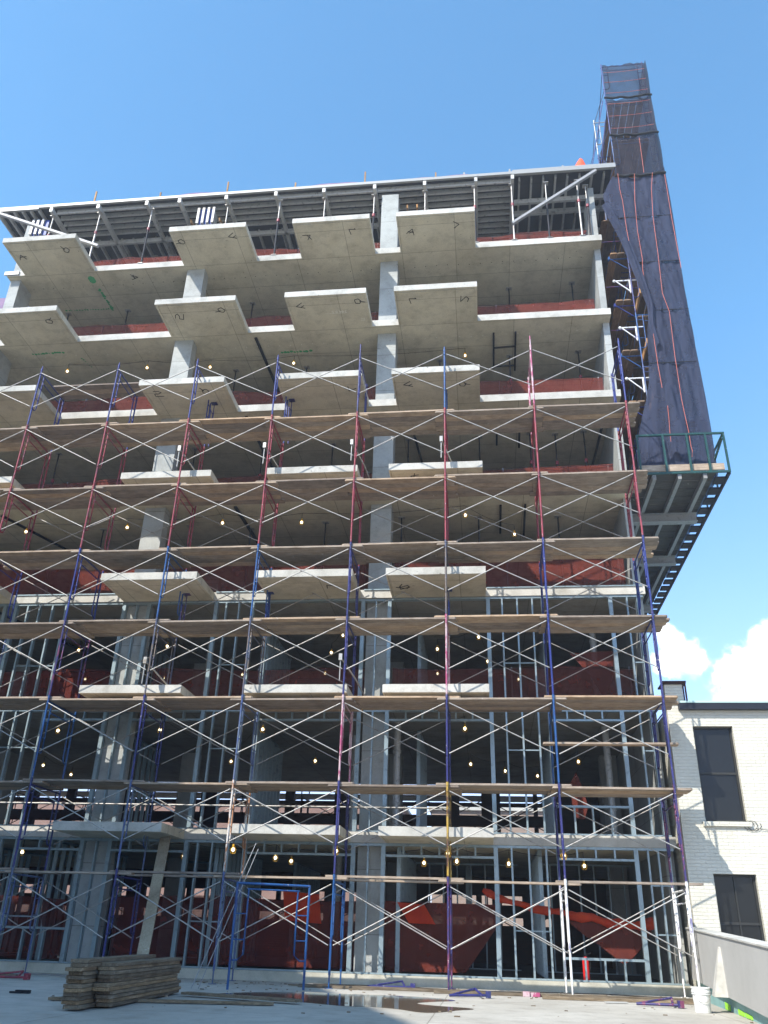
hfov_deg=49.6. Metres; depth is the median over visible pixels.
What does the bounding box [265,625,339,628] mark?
scaffold plank
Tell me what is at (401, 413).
scaffold plank
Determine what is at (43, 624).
scaffold plank
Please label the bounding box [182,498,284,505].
scaffold plank
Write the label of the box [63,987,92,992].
wood plank
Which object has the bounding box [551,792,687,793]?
scaffold plank
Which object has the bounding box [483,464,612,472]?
safety net
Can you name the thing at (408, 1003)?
puddle
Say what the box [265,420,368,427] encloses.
scaffold plank
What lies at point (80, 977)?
wood plank
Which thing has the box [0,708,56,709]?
scaffold plank
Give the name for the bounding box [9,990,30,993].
timber scrap
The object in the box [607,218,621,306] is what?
scaffold plank
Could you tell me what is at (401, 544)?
scaffold plank
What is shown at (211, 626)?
scaffold plank
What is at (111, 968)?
wood plank
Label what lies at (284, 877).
scaffold plank
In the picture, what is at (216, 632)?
scaffold plank
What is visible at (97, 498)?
scaffold plank
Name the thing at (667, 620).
scaffold plank
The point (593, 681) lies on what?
safety net
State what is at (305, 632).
scaffold plank
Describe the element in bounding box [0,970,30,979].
side bracket
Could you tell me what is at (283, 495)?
scaffold plank
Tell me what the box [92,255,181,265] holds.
safety net
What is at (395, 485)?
scaffold plank
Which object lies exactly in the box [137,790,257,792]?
scaffold plank
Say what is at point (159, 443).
scaffold plank
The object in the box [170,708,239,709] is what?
scaffold plank
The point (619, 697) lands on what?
scaffold plank
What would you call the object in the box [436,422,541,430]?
scaffold plank
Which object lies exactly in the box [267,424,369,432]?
scaffold plank
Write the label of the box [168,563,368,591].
safety net
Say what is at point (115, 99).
sky
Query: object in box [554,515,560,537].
shoring post
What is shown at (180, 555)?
scaffold plank
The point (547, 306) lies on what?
safety net
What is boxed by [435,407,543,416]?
scaffold plank
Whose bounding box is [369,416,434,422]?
scaffold plank
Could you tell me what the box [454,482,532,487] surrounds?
scaffold plank
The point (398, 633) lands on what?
scaffold plank
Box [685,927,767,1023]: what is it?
wall
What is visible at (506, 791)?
scaffold plank
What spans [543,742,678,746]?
scaffold plank
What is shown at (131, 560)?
scaffold plank
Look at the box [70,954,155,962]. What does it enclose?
wood plank
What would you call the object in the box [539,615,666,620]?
scaffold plank
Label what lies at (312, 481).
scaffold plank
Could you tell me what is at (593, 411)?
scaffold plank
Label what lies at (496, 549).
scaffold plank
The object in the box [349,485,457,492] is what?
scaffold plank
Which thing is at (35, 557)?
scaffold plank
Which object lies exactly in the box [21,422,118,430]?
scaffold plank
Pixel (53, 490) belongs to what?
scaffold plank
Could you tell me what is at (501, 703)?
scaffold plank
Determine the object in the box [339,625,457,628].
scaffold plank
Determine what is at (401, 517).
shoring post
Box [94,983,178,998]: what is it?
wood plank
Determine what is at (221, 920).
leaning rod
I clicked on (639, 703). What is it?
scaffold plank
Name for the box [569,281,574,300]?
shoring post
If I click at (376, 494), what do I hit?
scaffold plank
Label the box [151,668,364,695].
safety net
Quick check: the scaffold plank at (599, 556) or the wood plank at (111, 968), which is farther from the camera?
the scaffold plank at (599, 556)
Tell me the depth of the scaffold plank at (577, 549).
21.25 m
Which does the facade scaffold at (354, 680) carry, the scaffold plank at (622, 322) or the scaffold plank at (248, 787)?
the scaffold plank at (248, 787)
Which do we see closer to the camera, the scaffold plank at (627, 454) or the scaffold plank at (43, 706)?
the scaffold plank at (43, 706)
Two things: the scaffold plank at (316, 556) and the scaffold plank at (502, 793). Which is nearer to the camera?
the scaffold plank at (502, 793)
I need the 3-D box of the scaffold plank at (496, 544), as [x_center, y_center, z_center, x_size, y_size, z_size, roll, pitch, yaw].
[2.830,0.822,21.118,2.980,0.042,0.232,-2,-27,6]
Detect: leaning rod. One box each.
[191,844,255,988]
[198,849,258,988]
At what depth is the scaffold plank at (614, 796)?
18.98 m
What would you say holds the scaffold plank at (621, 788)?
on the facade scaffold at (354, 680)
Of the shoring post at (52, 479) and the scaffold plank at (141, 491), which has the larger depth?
the shoring post at (52, 479)
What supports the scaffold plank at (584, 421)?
on the scaffold plank at (488, 426)
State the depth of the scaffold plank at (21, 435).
24.69 m
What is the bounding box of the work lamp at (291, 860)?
[288,855,293,864]
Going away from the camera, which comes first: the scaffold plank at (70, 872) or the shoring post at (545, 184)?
the scaffold plank at (70, 872)
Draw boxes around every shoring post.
[47,215,56,234]
[51,452,62,483]
[89,212,103,256]
[99,528,106,549]
[125,309,130,323]
[138,208,155,262]
[192,447,197,469]
[225,204,230,222]
[233,369,238,390]
[248,527,254,544]
[250,302,255,317]
[258,448,265,474]
[271,199,283,254]
[322,197,327,216]
[322,521,328,545]
[330,443,335,465]
[371,194,376,236]
[398,516,404,541]
[405,438,411,462]
[422,190,427,209]
[471,185,478,241]
[475,516,481,541]
[476,435,481,460]
[506,287,511,304]
[506,354,511,379]
[508,183,516,239]
[526,432,532,466]
[542,181,551,237]
[552,433,558,466]
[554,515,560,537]
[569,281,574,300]
[574,179,585,235]
[575,350,581,377]
[580,430,587,464]
[582,184,591,234]
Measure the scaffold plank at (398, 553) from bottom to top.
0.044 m
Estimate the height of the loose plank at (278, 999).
0.040 m
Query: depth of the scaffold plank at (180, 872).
18.31 m
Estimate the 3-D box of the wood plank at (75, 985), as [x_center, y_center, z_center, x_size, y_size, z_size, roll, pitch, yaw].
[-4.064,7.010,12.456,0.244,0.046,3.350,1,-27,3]
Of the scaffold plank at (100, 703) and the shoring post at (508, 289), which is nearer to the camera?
the scaffold plank at (100, 703)
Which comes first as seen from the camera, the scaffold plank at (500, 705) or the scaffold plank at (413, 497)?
the scaffold plank at (500, 705)
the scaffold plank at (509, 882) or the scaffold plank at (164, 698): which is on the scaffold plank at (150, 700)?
the scaffold plank at (164, 698)
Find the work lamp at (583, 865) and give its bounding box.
[581,853,586,869]
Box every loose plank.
[48,996,273,1004]
[181,991,302,1002]
[542,996,693,1004]
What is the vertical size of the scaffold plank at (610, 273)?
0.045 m
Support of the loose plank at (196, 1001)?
on the ground
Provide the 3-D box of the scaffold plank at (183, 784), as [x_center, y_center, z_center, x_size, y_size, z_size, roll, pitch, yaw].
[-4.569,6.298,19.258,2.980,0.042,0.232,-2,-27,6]
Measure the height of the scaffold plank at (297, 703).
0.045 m
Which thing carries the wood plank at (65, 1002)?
on the wood plank at (87, 1005)
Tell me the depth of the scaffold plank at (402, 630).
21.13 m
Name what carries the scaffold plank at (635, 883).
on the scaffold plank at (509, 882)
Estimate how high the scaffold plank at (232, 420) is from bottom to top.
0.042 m
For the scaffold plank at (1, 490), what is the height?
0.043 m
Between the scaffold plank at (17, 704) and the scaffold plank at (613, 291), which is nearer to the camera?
the scaffold plank at (17, 704)
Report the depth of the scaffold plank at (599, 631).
20.78 m
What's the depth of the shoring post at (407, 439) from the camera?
27.21 m
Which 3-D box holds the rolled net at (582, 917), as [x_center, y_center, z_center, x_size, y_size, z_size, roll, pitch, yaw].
[4.271,9.254,19.386,3.933,0.810,0.267,-2,-27,6]
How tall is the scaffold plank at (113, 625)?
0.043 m
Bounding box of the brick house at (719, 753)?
[658,681,767,986]
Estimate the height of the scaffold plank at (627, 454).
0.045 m
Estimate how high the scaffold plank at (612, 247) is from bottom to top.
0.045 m
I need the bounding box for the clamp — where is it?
[523,991,539,996]
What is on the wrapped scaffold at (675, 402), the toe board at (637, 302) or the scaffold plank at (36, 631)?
the toe board at (637, 302)
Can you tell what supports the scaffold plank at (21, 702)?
on the scaffold plank at (100, 703)
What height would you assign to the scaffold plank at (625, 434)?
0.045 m
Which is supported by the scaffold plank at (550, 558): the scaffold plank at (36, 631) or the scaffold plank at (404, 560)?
the scaffold plank at (404, 560)
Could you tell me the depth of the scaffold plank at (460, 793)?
19.53 m
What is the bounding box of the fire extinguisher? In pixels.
[582,953,590,979]
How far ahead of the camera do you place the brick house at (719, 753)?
19.08 m
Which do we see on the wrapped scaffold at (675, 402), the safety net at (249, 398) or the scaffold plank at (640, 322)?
the scaffold plank at (640, 322)
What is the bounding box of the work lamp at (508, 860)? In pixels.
[506,850,510,867]
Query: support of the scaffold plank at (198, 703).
on the scaffold plank at (161, 705)
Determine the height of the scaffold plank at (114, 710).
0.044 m
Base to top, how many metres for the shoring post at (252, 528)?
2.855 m
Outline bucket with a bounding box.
[690,987,710,1012]
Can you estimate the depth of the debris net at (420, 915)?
19.96 m
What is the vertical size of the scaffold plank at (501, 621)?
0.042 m
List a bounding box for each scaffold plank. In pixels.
[0,427,40,433]
[0,431,44,438]
[0,437,46,442]
[0,440,52,446]
[0,445,54,451]
[0,488,22,493]
[0,498,14,501]
[0,502,17,505]
[0,549,89,555]
[0,555,75,559]
[0,558,80,562]
[0,622,76,626]
[0,625,84,629]
[0,629,86,632]
[0,631,90,636]
[0,634,94,638]
[0,696,63,700]
[0,701,43,702]
[0,703,45,705]
[0,705,52,707]
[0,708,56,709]
[0,781,46,783]
[0,783,49,785]
[0,785,55,787]
[0,786,59,788]
[0,788,63,790]
[0,867,28,869]
[0,871,53,873]
[2,562,84,566]
[3,487,106,494]
[3,565,85,569]
[4,870,134,874]
[10,491,110,498]
[13,495,114,502]
[17,500,117,506]
[20,504,119,510]
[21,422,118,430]
[22,779,146,782]
[39,698,157,702]
[41,429,103,435]
[44,433,106,439]
[44,701,160,704]
[47,782,124,784]
[49,703,163,706]
[50,438,108,443]
[50,784,126,786]
[53,442,113,447]
[53,705,168,708]
[57,708,171,711]
[57,786,126,787]
[59,619,171,624]
[60,787,131,789]
[70,549,179,555]
[75,553,183,559]
[82,556,188,562]
[83,624,149,627]
[84,483,187,490]
[84,560,190,566]
[85,565,190,569]
[85,627,153,630]
[88,630,159,633]
[92,633,159,636]
[101,421,201,429]
[106,426,204,433]
[106,431,205,438]
[108,435,206,442]
[109,488,172,494]
[109,870,241,874]
[113,493,175,497]
[114,439,211,447]
[115,497,177,502]
[118,501,182,505]
[123,782,249,785]
[126,785,250,788]
[127,786,250,789]
[127,874,252,878]
[131,788,253,790]
[133,696,253,700]
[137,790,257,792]
[147,619,263,625]
[150,623,264,627]
[156,626,267,631]
[159,545,268,551]
[160,629,272,634]
[160,633,271,636]
[160,700,232,702]
[162,703,235,704]
[165,705,239,707]
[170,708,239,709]
[171,481,278,489]
[172,487,277,493]
[177,490,280,497]
[177,495,280,501]
[179,416,280,424]
[180,551,252,555]
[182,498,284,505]
[186,554,255,558]
[189,558,255,562]
[190,562,257,566]
[202,422,265,428]
[205,427,267,433]
[205,431,268,437]
[207,436,268,442]
[213,875,348,879]
[225,781,354,784]
[230,698,353,702]
[235,701,356,704]
[239,703,359,706]
[242,706,361,709]
[243,616,360,621]
[244,709,362,711]
[250,545,363,551]
[250,785,327,786]
[251,786,329,788]
[253,549,365,555]
[253,788,330,789]
[254,789,330,791]
[255,477,363,484]
[255,558,364,562]
[257,560,365,566]
[258,553,366,559]
[264,414,368,423]
[264,621,338,624]
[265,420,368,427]
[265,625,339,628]
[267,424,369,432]
[270,434,370,441]
[271,628,340,631]
[272,631,342,634]
[273,428,372,436]
[278,483,344,489]
[280,487,348,493]
[280,492,347,497]
[284,496,351,501]
[325,875,463,879]
[327,784,459,788]
[329,787,459,789]
[331,789,458,793]
[333,789,461,791]
[334,696,460,699]
[335,617,455,622]
[335,879,463,883]
[336,792,461,795]
[339,620,458,626]
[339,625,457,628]
[340,628,457,631]
[342,541,457,547]
[343,630,458,635]
[344,482,453,488]
[345,476,455,484]
[348,409,454,417]
[348,490,455,496]
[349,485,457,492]
[351,493,457,500]
[354,700,436,702]
[359,702,437,704]
[360,705,437,707]
[362,708,437,709]
[364,547,435,551]
[365,554,436,559]
[366,551,436,555]
[366,558,438,562]
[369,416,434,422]
[369,420,435,427]
[371,430,438,436]
[372,425,435,431]
[434,471,547,479]
[434,614,557,619]
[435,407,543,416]
[435,413,542,421]
[435,554,550,559]
[436,417,542,425]
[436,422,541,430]
[436,546,552,551]
[436,783,571,787]
[437,540,554,547]
[437,549,553,555]
[437,697,566,701]
[438,702,565,704]
[438,704,564,706]
[438,707,563,709]
[438,709,561,711]
[438,879,580,885]
[439,426,543,435]
[439,556,552,563]
[454,478,531,483]
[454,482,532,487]
[456,486,532,492]
[457,619,542,622]
[458,491,529,496]
[458,625,540,629]
[459,622,540,625]
[459,629,538,632]
[460,787,550,789]
[460,788,550,790]
[462,790,548,792]
[462,792,546,794]
[528,402,639,410]
[529,489,641,495]
[531,470,647,478]
[532,475,647,483]
[533,479,647,487]
[533,484,646,491]
[537,536,658,543]
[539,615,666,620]
[539,626,662,630]
[539,630,660,632]
[541,623,666,626]
[542,417,635,425]
[543,407,639,415]
[543,413,636,420]
[543,618,669,623]
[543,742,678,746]
[544,422,635,429]
[544,695,677,699]
[547,791,683,795]
[547,794,680,797]
[551,550,651,555]
[551,786,692,791]
[551,789,689,792]
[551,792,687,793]
[553,541,658,547]
[553,546,656,551]
[553,553,653,559]
[555,880,703,885]
[563,707,671,709]
[564,705,672,707]
[565,701,678,704]
[566,700,676,702]
[599,220,607,259]
[600,117,609,163]
[602,220,613,278]
[604,153,613,219]
[604,230,615,284]
[605,253,616,305]
[606,139,611,162]
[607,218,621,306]
[607,252,624,311]
[610,299,622,350]
[611,244,625,322]
[613,299,630,356]
[616,280,637,375]
[616,350,629,389]
[618,256,630,299]
[620,349,637,401]
[622,401,636,446]
[624,400,644,451]
[625,268,634,298]
[625,452,629,464]
[626,315,647,401]
[626,389,647,469]
[628,293,645,349]
[630,316,644,349]
[632,346,648,400]
[636,367,648,400]
[637,305,647,348]
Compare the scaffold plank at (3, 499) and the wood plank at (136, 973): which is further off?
the scaffold plank at (3, 499)
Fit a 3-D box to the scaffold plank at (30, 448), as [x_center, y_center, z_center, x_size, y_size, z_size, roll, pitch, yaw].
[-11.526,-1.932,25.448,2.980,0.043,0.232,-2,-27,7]
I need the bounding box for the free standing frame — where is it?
[226,882,310,989]
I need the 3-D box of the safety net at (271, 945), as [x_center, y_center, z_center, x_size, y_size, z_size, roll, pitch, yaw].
[-3.696,10.229,20.351,6.100,1.510,0.111,-2,-27,6]
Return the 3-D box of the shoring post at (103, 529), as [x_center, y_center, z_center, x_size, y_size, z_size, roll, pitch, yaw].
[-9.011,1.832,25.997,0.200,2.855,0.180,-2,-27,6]
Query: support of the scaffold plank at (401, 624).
on the facade scaffold at (354, 680)
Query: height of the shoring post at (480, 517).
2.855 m
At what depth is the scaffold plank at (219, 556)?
22.38 m
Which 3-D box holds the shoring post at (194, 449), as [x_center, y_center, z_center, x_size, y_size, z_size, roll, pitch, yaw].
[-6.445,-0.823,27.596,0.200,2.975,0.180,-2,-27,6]
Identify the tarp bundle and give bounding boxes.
[576,158,585,164]
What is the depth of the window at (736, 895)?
18.19 m
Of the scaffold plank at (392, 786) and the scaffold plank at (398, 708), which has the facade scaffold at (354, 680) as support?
the scaffold plank at (392, 786)
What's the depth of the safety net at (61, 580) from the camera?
25.12 m
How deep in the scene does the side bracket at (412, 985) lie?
17.29 m
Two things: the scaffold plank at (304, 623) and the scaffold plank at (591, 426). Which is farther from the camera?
the scaffold plank at (591, 426)
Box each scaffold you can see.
[0,336,700,997]
[8,789,545,925]
[591,61,717,577]
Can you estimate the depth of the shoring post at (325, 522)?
25.62 m
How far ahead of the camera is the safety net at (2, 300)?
32.17 m
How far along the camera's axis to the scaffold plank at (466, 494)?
22.87 m
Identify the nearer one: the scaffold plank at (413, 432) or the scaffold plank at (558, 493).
the scaffold plank at (558, 493)
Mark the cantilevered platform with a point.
(670, 500)
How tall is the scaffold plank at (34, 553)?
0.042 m
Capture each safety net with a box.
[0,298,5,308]
[0,564,134,595]
[0,669,116,697]
[0,895,75,958]
[21,479,124,488]
[49,396,152,412]
[72,322,167,335]
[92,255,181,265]
[109,895,355,969]
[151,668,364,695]
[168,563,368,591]
[217,472,371,482]
[232,386,374,404]
[245,311,377,326]
[255,242,379,255]
[384,901,495,972]
[392,666,635,697]
[394,558,625,586]
[477,230,586,241]
[477,299,594,314]
[480,377,603,394]
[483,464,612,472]
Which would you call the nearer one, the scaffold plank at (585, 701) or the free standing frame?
the free standing frame
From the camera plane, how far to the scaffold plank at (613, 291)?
28.61 m
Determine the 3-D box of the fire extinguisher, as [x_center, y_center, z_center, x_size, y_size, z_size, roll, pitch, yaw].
[4.583,10.269,18.805,0.146,0.550,0.199,17,-31,-28]
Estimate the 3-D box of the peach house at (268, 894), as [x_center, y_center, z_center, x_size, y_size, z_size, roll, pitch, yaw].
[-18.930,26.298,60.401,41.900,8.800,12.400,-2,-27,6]
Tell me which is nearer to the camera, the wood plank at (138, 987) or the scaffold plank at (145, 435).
the wood plank at (138, 987)
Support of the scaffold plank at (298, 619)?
on the scaffold plank at (209, 622)
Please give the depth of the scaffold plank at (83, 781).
19.48 m
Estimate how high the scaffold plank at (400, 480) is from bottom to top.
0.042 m
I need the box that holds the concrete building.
[0,188,693,996]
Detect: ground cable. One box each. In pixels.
[11,973,65,975]
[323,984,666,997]
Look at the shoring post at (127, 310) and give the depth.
31.45 m
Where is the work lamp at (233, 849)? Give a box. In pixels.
[230,836,235,853]
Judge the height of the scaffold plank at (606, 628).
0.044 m
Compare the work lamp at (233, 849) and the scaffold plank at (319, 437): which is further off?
the scaffold plank at (319, 437)
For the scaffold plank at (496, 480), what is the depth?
22.22 m
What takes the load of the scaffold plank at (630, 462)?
on the wrapped scaffold at (675, 402)
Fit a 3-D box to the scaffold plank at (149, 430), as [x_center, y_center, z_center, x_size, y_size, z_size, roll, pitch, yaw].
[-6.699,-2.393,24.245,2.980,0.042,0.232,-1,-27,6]
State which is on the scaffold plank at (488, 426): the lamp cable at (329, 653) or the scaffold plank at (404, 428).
the scaffold plank at (404, 428)
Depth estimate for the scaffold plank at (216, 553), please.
22.17 m
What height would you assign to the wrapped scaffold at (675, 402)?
18.060 m
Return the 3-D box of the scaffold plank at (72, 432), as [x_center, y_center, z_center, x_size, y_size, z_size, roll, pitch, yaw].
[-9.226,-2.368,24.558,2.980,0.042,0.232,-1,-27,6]
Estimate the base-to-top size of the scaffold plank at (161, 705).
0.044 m
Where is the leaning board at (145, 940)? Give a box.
[137,837,170,953]
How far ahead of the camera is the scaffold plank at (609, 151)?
32.64 m
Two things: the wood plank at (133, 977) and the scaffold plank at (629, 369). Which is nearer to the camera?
the wood plank at (133, 977)
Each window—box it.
[693,727,751,826]
[713,874,764,940]
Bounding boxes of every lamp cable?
[34,840,582,856]
[35,506,512,524]
[45,716,575,767]
[73,348,462,364]
[80,633,508,668]
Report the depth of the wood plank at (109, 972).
12.32 m
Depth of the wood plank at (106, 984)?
12.14 m
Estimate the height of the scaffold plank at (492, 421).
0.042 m
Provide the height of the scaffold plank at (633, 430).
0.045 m
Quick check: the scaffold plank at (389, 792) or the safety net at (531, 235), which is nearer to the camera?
the scaffold plank at (389, 792)
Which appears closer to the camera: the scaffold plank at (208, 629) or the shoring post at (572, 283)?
the scaffold plank at (208, 629)
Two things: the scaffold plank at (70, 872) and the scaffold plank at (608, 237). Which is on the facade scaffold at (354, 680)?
the scaffold plank at (70, 872)
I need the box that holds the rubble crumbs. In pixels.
[52,979,753,1022]
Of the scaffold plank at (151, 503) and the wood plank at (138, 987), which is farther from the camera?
the scaffold plank at (151, 503)
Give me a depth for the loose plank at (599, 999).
15.64 m
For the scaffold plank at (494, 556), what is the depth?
21.75 m
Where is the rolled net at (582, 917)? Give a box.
[482,888,653,930]
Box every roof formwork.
[0,163,615,261]
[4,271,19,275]
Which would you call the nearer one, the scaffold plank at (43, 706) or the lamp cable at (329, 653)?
the scaffold plank at (43, 706)
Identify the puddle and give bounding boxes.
[220,992,473,1012]
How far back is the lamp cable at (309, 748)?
25.05 m
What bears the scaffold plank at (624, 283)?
on the wrapped scaffold at (675, 402)
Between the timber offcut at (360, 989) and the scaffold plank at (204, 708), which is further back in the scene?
the scaffold plank at (204, 708)
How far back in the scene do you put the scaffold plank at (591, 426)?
23.50 m
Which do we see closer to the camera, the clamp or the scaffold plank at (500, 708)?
the clamp
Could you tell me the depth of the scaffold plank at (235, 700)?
19.82 m
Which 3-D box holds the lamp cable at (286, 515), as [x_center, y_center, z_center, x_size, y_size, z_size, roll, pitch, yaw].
[-3.637,0.338,25.605,15.166,0.134,1.372,-2,-27,6]
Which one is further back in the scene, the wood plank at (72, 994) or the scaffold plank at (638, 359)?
the scaffold plank at (638, 359)
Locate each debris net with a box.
[283,891,320,923]
[397,902,434,923]
[564,916,651,962]
[569,651,613,668]
[570,773,587,819]
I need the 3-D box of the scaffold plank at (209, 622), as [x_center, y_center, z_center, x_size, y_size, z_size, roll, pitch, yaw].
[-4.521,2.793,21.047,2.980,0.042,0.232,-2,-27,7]
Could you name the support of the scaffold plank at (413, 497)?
on the facade scaffold at (354, 680)
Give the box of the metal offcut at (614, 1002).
[604,1001,627,1002]
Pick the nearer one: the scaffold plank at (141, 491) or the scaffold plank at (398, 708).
the scaffold plank at (398, 708)
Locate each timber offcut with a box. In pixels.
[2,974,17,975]
[349,988,373,990]
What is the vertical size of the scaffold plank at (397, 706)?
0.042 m
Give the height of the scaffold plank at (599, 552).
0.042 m
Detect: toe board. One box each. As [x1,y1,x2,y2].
[635,288,640,312]
[642,338,647,361]
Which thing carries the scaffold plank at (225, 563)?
on the scaffold plank at (137, 567)
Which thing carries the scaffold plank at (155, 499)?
on the scaffold plank at (228, 498)
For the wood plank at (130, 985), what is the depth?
12.18 m
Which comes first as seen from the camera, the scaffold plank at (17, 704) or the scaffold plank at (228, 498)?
the scaffold plank at (17, 704)
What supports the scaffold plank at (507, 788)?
on the scaffold plank at (616, 791)
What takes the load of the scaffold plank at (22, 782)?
on the facade scaffold at (354, 680)
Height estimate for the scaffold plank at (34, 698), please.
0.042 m
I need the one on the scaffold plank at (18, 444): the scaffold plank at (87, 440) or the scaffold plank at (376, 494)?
the scaffold plank at (87, 440)
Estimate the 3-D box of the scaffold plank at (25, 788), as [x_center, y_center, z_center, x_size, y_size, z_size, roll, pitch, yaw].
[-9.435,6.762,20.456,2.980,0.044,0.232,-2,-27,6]
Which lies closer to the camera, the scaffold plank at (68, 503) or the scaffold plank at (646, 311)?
the scaffold plank at (68, 503)
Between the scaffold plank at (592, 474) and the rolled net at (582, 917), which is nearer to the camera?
the rolled net at (582, 917)
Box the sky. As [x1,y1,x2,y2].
[0,0,767,902]
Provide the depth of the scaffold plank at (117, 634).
22.17 m
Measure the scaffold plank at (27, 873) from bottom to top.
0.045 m
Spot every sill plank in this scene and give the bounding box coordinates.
[298,984,463,991]
[434,990,692,1000]
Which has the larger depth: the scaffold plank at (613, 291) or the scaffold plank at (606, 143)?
the scaffold plank at (606, 143)
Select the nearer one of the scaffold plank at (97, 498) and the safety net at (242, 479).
the scaffold plank at (97, 498)
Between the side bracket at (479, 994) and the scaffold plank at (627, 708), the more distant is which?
the scaffold plank at (627, 708)
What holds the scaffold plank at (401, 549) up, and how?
on the scaffold plank at (496, 549)
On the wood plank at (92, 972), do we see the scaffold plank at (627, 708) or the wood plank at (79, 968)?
the wood plank at (79, 968)
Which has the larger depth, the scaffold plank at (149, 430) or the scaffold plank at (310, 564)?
the scaffold plank at (149, 430)
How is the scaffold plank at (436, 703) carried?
on the scaffold plank at (500, 705)
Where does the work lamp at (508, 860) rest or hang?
hanging from the lamp cable at (331, 852)
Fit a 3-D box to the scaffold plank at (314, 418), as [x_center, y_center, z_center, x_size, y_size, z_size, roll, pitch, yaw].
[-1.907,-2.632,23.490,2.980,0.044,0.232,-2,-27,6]
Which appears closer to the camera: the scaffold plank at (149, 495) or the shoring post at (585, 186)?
the scaffold plank at (149, 495)
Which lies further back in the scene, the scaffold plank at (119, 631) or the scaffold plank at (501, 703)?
the scaffold plank at (119, 631)
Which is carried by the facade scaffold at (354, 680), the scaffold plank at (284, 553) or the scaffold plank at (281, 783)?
the scaffold plank at (284, 553)
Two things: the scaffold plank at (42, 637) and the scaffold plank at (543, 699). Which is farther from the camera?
the scaffold plank at (42, 637)
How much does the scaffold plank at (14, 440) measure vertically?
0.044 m
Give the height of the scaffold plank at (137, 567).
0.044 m
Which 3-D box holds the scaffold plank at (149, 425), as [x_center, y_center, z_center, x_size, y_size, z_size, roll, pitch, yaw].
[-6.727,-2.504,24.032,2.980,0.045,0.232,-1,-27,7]
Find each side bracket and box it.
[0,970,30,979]
[367,980,415,987]
[449,988,490,997]
[636,997,684,1007]
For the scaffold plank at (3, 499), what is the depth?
24.03 m
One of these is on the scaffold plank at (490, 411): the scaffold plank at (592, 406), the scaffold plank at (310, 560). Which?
the scaffold plank at (592, 406)
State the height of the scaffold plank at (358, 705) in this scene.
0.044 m
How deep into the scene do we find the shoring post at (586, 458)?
26.37 m
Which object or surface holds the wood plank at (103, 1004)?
on the ground
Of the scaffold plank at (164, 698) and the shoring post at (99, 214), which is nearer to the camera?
the scaffold plank at (164, 698)
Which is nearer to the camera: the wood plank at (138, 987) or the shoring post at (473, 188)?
the wood plank at (138, 987)
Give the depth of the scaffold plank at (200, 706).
20.80 m
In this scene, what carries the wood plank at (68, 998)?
on the wood plank at (65, 1002)
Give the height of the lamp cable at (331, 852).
0.134 m
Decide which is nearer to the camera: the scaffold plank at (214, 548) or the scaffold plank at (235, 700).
the scaffold plank at (235, 700)
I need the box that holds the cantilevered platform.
[630,432,730,614]
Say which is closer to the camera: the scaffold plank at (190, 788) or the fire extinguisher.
the fire extinguisher
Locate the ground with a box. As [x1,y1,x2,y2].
[0,971,758,1023]
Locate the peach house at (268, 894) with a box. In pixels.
[4,801,415,914]
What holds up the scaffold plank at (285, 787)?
on the scaffold plank at (190, 788)
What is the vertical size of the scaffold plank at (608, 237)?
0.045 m
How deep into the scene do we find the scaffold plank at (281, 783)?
18.94 m
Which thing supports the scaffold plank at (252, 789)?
on the facade scaffold at (354, 680)
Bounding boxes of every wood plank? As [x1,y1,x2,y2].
[61,994,94,1000]
[61,998,95,1004]
[62,1002,95,1008]
[63,982,95,987]
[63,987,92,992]
[63,991,95,996]
[65,966,96,970]
[65,974,96,979]
[66,978,96,983]
[68,970,100,974]
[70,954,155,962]
[70,958,149,966]
[92,974,177,986]
[92,977,177,990]
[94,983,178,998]
[95,986,180,1002]
[96,970,179,981]
[96,980,180,993]
[96,990,178,1006]
[97,961,179,970]
[97,967,180,978]
[98,964,180,974]
[101,957,182,965]
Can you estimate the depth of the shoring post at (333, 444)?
27.60 m
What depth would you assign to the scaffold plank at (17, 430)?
24.45 m
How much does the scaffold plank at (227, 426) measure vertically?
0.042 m
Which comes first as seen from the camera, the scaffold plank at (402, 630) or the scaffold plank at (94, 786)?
the scaffold plank at (94, 786)
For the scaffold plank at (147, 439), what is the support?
on the facade scaffold at (354, 680)
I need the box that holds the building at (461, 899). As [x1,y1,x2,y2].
[429,807,551,926]
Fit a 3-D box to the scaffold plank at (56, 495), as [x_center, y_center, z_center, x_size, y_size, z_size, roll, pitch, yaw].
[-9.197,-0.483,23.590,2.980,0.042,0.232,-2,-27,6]
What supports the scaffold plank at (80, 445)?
on the scaffold plank at (30, 448)
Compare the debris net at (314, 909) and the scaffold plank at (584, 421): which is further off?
the scaffold plank at (584, 421)
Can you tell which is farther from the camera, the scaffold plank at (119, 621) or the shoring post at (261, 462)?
the shoring post at (261, 462)
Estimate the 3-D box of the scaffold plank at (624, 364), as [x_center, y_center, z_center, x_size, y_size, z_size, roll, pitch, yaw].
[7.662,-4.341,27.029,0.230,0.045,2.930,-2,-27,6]
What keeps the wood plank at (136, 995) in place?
on the wood plank at (103, 1004)
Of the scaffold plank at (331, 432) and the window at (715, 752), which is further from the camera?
the scaffold plank at (331, 432)

